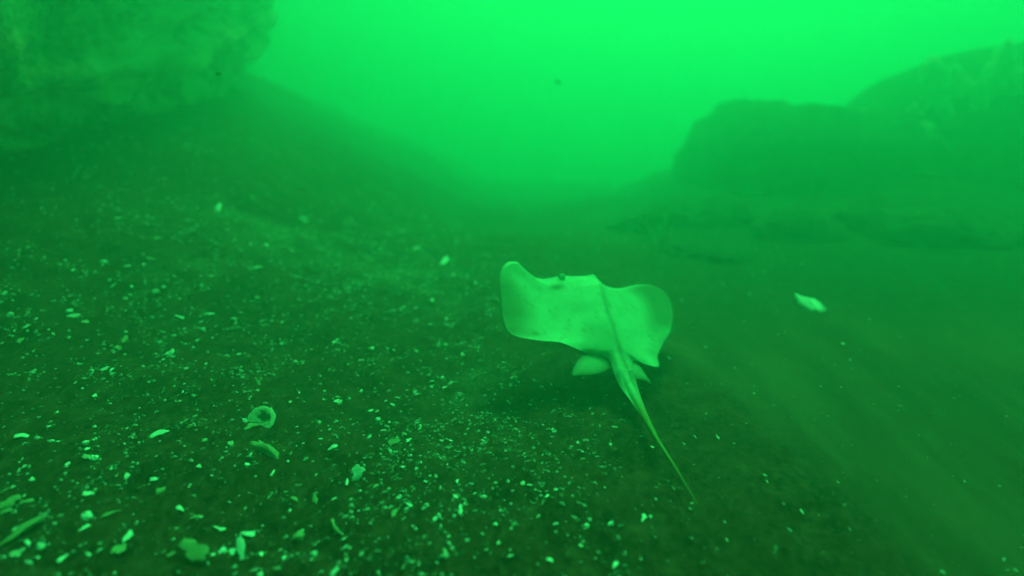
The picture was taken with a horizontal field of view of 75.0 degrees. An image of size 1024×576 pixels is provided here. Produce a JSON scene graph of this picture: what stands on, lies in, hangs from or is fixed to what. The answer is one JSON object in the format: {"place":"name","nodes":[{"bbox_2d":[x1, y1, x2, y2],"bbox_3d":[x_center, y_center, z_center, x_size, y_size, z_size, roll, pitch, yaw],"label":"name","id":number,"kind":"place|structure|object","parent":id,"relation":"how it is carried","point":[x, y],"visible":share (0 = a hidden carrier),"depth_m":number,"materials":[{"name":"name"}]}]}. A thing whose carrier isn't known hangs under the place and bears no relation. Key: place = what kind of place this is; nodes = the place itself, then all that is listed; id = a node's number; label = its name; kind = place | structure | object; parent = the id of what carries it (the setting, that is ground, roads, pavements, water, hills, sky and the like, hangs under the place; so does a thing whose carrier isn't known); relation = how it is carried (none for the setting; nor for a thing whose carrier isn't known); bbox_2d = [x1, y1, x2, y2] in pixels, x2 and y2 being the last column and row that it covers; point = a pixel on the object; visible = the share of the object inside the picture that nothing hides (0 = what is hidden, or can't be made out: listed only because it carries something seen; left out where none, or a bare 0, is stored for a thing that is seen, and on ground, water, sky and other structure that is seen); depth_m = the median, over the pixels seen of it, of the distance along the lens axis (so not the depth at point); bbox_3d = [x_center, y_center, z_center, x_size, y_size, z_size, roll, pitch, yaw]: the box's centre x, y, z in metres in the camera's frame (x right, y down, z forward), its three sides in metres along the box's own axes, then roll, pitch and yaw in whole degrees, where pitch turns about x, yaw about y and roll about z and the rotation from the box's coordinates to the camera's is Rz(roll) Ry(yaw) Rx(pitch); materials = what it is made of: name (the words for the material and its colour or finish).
{"place":"outdoors","nodes":[
{"label":"outdoors","id":0,"kind":"place"},
{"bbox_2d":[0,71,1023,575],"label":"seabed","id":1,"kind":"structure","parent":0,"point":[954,315],"depth_m":1.83,"materials":[{"name":"sand"}]},
{"bbox_2d":[0,508,11,514],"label":"razor shell","id":2,"kind":"object","parent":1,"relation":"on","point":[6,510],"visible":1,"depth_m":1.18},
{"bbox_2d":[0,494,21,509],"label":"shell chip","id":3,"kind":"object","parent":1,"relation":"on","point":[8,502],"visible":1,"depth_m":1.20,"materials":[{"name":"green"}]},
{"bbox_2d":[8,550,20,556],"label":"shell chip","id":4,"kind":"object","parent":1,"relation":"on","point":[14,553],"visible":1,"depth_m":1.10,"materials":[{"name":"green"}]},
{"bbox_2d":[16,337,24,343],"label":"shell chip","id":5,"kind":"object","parent":1,"relation":"on","point":[19,340],"visible":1,"depth_m":1.84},
{"bbox_2d":[13,433,28,437],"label":"shell chip","id":6,"kind":"object","parent":1,"relation":"on","point":[21,435],"visible":1,"depth_m":1.43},
{"bbox_2d":[0,514,45,545],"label":"razor shell","id":7,"kind":"object","parent":1,"relation":"on","point":[19,530],"visible":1,"depth_m":1.14},
{"bbox_2d":[18,498,33,503],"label":"shell chip","id":8,"kind":"object","parent":1,"relation":"on","point":[28,500],"visible":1,"depth_m":1.21,"materials":[{"name":"green"}]},
{"bbox_2d":[22,512,46,532],"bbox_3d":[-0.826,0.408,1.152,0.014,0.003,0.050,10,37,22],"label":"razor shell","id":9,"kind":"object","parent":1,"relation":"on","point":[34,524],"visible":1,"depth_m":1.15},
{"bbox_2d":[35,543,45,550],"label":"pebble","id":10,"kind":"object","parent":1,"relation":"on","point":[39,546],"visible":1,"depth_m":1.12,"materials":[{"name":"green stone"}]},
{"bbox_2d":[56,554,67,562],"bbox_3d":[-0.742,0.445,1.101,0.010,0.002,0.023,3,18,10],"label":"shell chip","id":11,"kind":"object","parent":1,"relation":"on","point":[60,559],"visible":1,"depth_m":1.10,"materials":[{"name":"green"}]},
{"bbox_2d":[66,314,79,317],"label":"shell chip","id":12,"kind":"object","parent":1,"relation":"on","point":[73,315],"visible":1,"depth_m":1.97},
{"bbox_2d":[81,440,89,444],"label":"pebble","id":13,"kind":"object","parent":1,"relation":"on","point":[85,442],"visible":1,"depth_m":1.40,"materials":[{"name":"stone"}]},
{"bbox_2d":[81,454,90,458],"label":"shell chip","id":14,"kind":"object","parent":1,"relation":"on","point":[84,456],"visible":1,"depth_m":1.35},
{"bbox_2d":[80,510,92,520],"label":"pebble","id":15,"kind":"object","parent":1,"relation":"on","point":[86,515],"visible":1,"depth_m":1.18,"materials":[{"name":"green stone"}]},
{"bbox_2d":[82,491,94,495],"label":"shell chip","id":16,"kind":"object","parent":1,"relation":"on","point":[85,493],"visible":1,"depth_m":1.23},
{"bbox_2d":[91,455,98,460],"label":"pebble","id":17,"kind":"object","parent":1,"relation":"on","point":[94,457],"visible":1,"depth_m":1.35,"materials":[{"name":"stone"}]},
{"bbox_2d":[98,510,120,518],"bbox_3d":[-0.723,0.405,1.199,0.009,0.004,0.044,6,6,24],"label":"razor shell","id":18,"kind":"object","parent":1,"relation":"on","point":[107,514],"visible":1,"depth_m":1.20},
{"bbox_2d":[112,345,121,350],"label":"pebble","id":19,"kind":"object","parent":1,"relation":"on","point":[117,347],"visible":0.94,"depth_m":1.86,"materials":[{"name":"stone"}]},
{"bbox_2d":[110,543,127,553],"bbox_3d":[-0.671,0.444,1.142,0.023,0.009,0.046,-5,19,-16],"label":"shell chip","id":20,"kind":"object","parent":1,"relation":"on","point":[117,549],"visible":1,"depth_m":1.14,"materials":[{"name":"green"}]},
{"bbox_2d":[122,530,132,542],"bbox_3d":[-0.669,0.432,1.163,0.010,0.007,0.041,-3,18,-9],"label":"chip","id":21,"kind":"object","parent":1,"relation":"on","point":[128,535],"visible":1,"depth_m":1.16,"materials":[{"name":"green"}]},
{"bbox_2d":[0,0,277,152],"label":"rock ledge","id":22,"kind":"object","parent":1,"relation":"on","point":[67,67],"visible":0.98,"depth_m":3.02,"materials":[{"name":"green stone"}]},
{"bbox_2d":[149,430,168,437],"bbox_3d":[-0.768,0.316,1.446,0.027,0.003,0.040,7,19,21],"label":"shell chip","id":23,"kind":"object","parent":1,"relation":"on","point":[156,433],"visible":1,"depth_m":1.45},
{"bbox_2d":[155,486,165,494],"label":"shell chip","id":24,"kind":"object","parent":1,"relation":"on","point":[159,490],"visible":1,"depth_m":1.29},
{"bbox_2d":[168,348,174,354],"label":"pebble","id":25,"kind":"object","parent":1,"relation":"on","point":[171,351],"visible":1,"depth_m":1.84,"materials":[{"name":"stone"}]},
{"bbox_2d":[175,505,183,511],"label":"chip","id":26,"kind":"object","parent":1,"relation":"on","point":[178,507],"visible":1,"depth_m":1.24,"materials":[{"name":"green"}]},
{"bbox_2d":[178,539,208,562],"bbox_3d":[-0.535,0.440,1.123,0.062,0.004,0.034,23,47,20],"label":"shell chip","id":27,"kind":"object","parent":1,"relation":"on","point":[194,550],"visible":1,"depth_m":1.12,"materials":[{"name":"green"}]},
{"bbox_2d":[189,515,202,518],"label":"shell chip","id":28,"kind":"object","parent":1,"relation":"on","point":[200,516],"visible":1,"depth_m":1.23,"materials":[{"name":"green"}]},
{"bbox_2d":[215,203,220,209],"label":"shell chip","id":29,"kind":"object","parent":1,"relation":"on","point":[218,207],"visible":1,"depth_m":2.88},
{"bbox_2d":[213,526,226,530],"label":"shell chip","id":30,"kind":"object","parent":1,"relation":"on","point":[222,528],"visible":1,"depth_m":1.20,"materials":[{"name":"green"}]},
{"bbox_2d":[218,547,226,553],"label":"shell chip","id":31,"kind":"object","parent":1,"relation":"on","point":[223,550],"visible":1,"depth_m":1.16,"materials":[{"name":"green"}]},
{"bbox_2d":[228,548,235,554],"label":"shell chip","id":32,"kind":"object","parent":1,"relation":"on","point":[231,552],"visible":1,"depth_m":1.16,"materials":[{"name":"green"}]},
{"bbox_2d":[236,533,244,559],"bbox_3d":[-0.471,0.457,1.160,0.015,0.004,0.065,4,49,-28],"label":"shell chip","id":33,"kind":"object","parent":1,"relation":"on","point":[240,545],"visible":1,"depth_m":1.16,"materials":[{"name":"green"}]},
{"bbox_2d":[241,531,254,536],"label":"shell chip","id":34,"kind":"object","parent":1,"relation":"on","point":[250,533],"visible":1,"depth_m":1.21,"materials":[{"name":"green"}]},
{"bbox_2d":[244,423,258,429],"bbox_3d":[-0.594,0.313,1.517,0.018,0.004,0.044,29,22,31],"label":"shell chip","id":35,"kind":"object","parent":1,"relation":"on","point":[250,425],"visible":1,"depth_m":1.52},
{"bbox_2d":[248,406,275,427],"bbox_3d":[-0.579,0.303,1.544,0.062,0.007,0.064,40,64,12],"label":"broken valve","id":36,"kind":"object","parent":1,"relation":"on","point":[264,416],"visible":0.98,"depth_m":1.55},
{"bbox_2d":[250,440,278,459],"bbox_3d":[-0.535,0.352,1.447,0.106,0.036,0.028,16,37,34],"label":"broken shell valve","id":37,"kind":"object","parent":1,"relation":"on","point":[265,449],"visible":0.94,"depth_m":1.44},
{"bbox_2d":[291,530,304,541],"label":"pebble","id":38,"kind":"object","parent":1,"relation":"on","point":[299,535],"visible":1,"depth_m":1.20,"materials":[{"name":"green stone"}]},
{"bbox_2d":[298,217,308,222],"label":"pebble","id":39,"kind":"object","parent":1,"relation":"on","point":[303,220],"visible":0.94,"depth_m":3.02,"materials":[{"name":"green stone"}]},
{"bbox_2d":[309,551,316,556],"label":"pebble","id":40,"kind":"object","parent":1,"relation":"on","point":[313,554],"visible":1,"depth_m":1.13,"materials":[{"name":"green stone"}]},
{"bbox_2d":[312,494,317,503],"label":"shell chip","id":41,"kind":"object","parent":1,"relation":"on","point":[315,499],"visible":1,"depth_m":1.30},
{"bbox_2d":[330,568,339,575],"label":"shell chip","id":42,"kind":"object","parent":1,"relation":"on","point":[334,571],"visible":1,"depth_m":1.07,"materials":[{"name":"green"}]},
{"bbox_2d":[331,518,342,534],"bbox_3d":[-0.313,0.431,1.196,0.013,0.011,0.057,-14,23,-37],"label":"worm tube","id":43,"kind":"object","parent":1,"relation":"on","point":[335,528],"visible":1,"depth_m":1.19,"materials":[{"name":"green"}]},
{"bbox_2d":[351,464,364,480],"bbox_3d":[-0.315,0.374,1.349,0.028,0.004,0.035,19,59,18],"label":"shell chip","id":44,"kind":"object","parent":1,"relation":"on","point":[357,470],"visible":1,"depth_m":1.35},
{"bbox_2d":[387,439,400,445],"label":"shell chip","id":45,"kind":"object","parent":1,"relation":"on","point":[394,441],"visible":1,"depth_m":1.48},
{"bbox_2d":[391,508,396,516],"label":"shell chip","id":46,"kind":"object","parent":1,"relation":"on","point":[393,512],"visible":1,"depth_m":1.23,"materials":[{"name":"green"}]},
{"bbox_2d":[440,255,448,263],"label":"shell chip","id":47,"kind":"object","parent":1,"relation":"on","point":[444,259],"visible":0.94,"depth_m":2.84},
{"bbox_2d":[458,504,462,514],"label":"shell chip","id":48,"kind":"object","parent":1,"relation":"on","point":[460,511],"visible":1,"depth_m":1.24,"materials":[{"name":"green"}]},
{"bbox_2d":[0,106,1023,575],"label":"shell grit","id":49,"kind":"object","parent":1,"relation":"on","point":[420,430],"visible":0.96,"depth_m":1.86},
{"bbox_2d":[498,261,697,504],"bbox_3d":[0.226,0.143,1.624,0.527,0.255,0.924,0,18,0],"label":"skate","id":50,"kind":"object","parent":1,"relation":"on","point":[600,325],"visible":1,"depth_m":1.81,"materials":[{"name":"green"}]},
{"bbox_2d":[605,214,643,232],"bbox_3d":[0.776,-0.382,4.175,0.385,0.191,0.272,0,18,0],"label":"rubble stone","id":51,"kind":"object","parent":1,"relation":"on","point":[624,224],"visible":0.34,"depth_m":4.08,"materials":[{"name":"green stone"}]},
{"bbox_2d":[641,208,671,245],"bbox_3d":[0.731,-0.305,3.381,0.163,0.198,0.057,4,18,11],"label":"seaweed sprig","id":52,"kind":"object","parent":1,"relation":"on","point":[661,242],"visible":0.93,"depth_m":3.37,"materials":[{"name":"green plant"}]},
{"bbox_2d":[638,199,699,232],"bbox_3d":[1.044,-0.412,4.076,0.566,0.239,0.390,0,18,0],"label":"rubble stone","id":53,"kind":"object","parent":1,"relation":"on","point":[680,213],"visible":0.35,"depth_m":3.96,"materials":[{"name":"green stone"}]},
{"bbox_2d":[654,242,706,258],"bbox_3d":[0.799,-0.165,3.195,0.260,0.099,0.199,0,18,0],"label":"rubble stone","id":54,"kind":"object","parent":1,"relation":"on","point":[688,251],"visible":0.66,"depth_m":3.15,"materials":[{"name":"stone"}]},
{"bbox_2d":[706,250,753,263],"bbox_3d":[1.009,-0.133,3.098,0.226,0.083,0.174,0,18,0],"label":"rubble stone","id":55,"kind":"object","parent":1,"relation":"on","point":[717,256],"visible":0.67,"depth_m":3.04,"materials":[{"name":"stone"}]},
{"bbox_2d":[689,195,771,227],"bbox_3d":[1.328,-0.396,3.892,0.583,0.263,0.419,0,18,0],"label":"rubble stone","id":56,"kind":"object","parent":1,"relation":"on","point":[725,211],"visible":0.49,"depth_m":3.79,"materials":[{"name":"green stone"}]},
{"bbox_2d":[746,203,848,241],"bbox_3d":[1.486,-0.303,3.470,0.503,0.265,0.390,0,18,0],"label":"rubble stone","id":57,"kind":"object","parent":1,"relation":"on","point":[797,221],"visible":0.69,"depth_m":3.36,"materials":[{"name":"green stone"}]},
{"bbox_2d":[794,294,825,311],"bbox_3d":[1.096,0.066,2.453,0.082,0.062,0.151,-11,26,2],"label":"broken shell valve","id":58,"kind":"object","parent":1,"relation":"on","point":[809,304],"visible":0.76,"depth_m":2.44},
{"bbox_2d":[671,98,954,196],"bbox_3d":[2.435,-0.353,5.388,2.390,2.274,2.116,0,18,0],"label":"boulder","id":59,"kind":"object","parent":1,"relation":"on","point":[750,147],"visible":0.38,"depth_m":4.39,"materials":[{"name":"green stone"}]},
{"bbox_2d":[816,193,903,230],"bbox_3d":[1.942,-0.360,3.630,0.668,0.315,0.492,7,19,19],"label":"rubble stone","id":60,"kind":"object","parent":1,"relation":"on","point":[859,212],"visible":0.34,"depth_m":3.50,"materials":[{"name":"green stone"}]},
{"bbox_2d":[844,36,1023,185],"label":"boulder","id":61,"kind":"object","parent":1,"relation":"on","point":[972,100],"visible":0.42,"depth_m":4.42,"materials":[{"name":"green stone"}]},
{"bbox_2d":[864,205,1023,249],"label":"rubble stone","id":62,"kind":"object","parent":1,"relation":"on","point":[940,226],"visible":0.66,"depth_m":3.25,"materials":[{"name":"stone"}]},
{"bbox_2d":[244,0,1023,158],"label":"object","id":63,"kind":"structure","parent":0,"point":[473,79],"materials":[{"name":"green liquid"}]}
]}

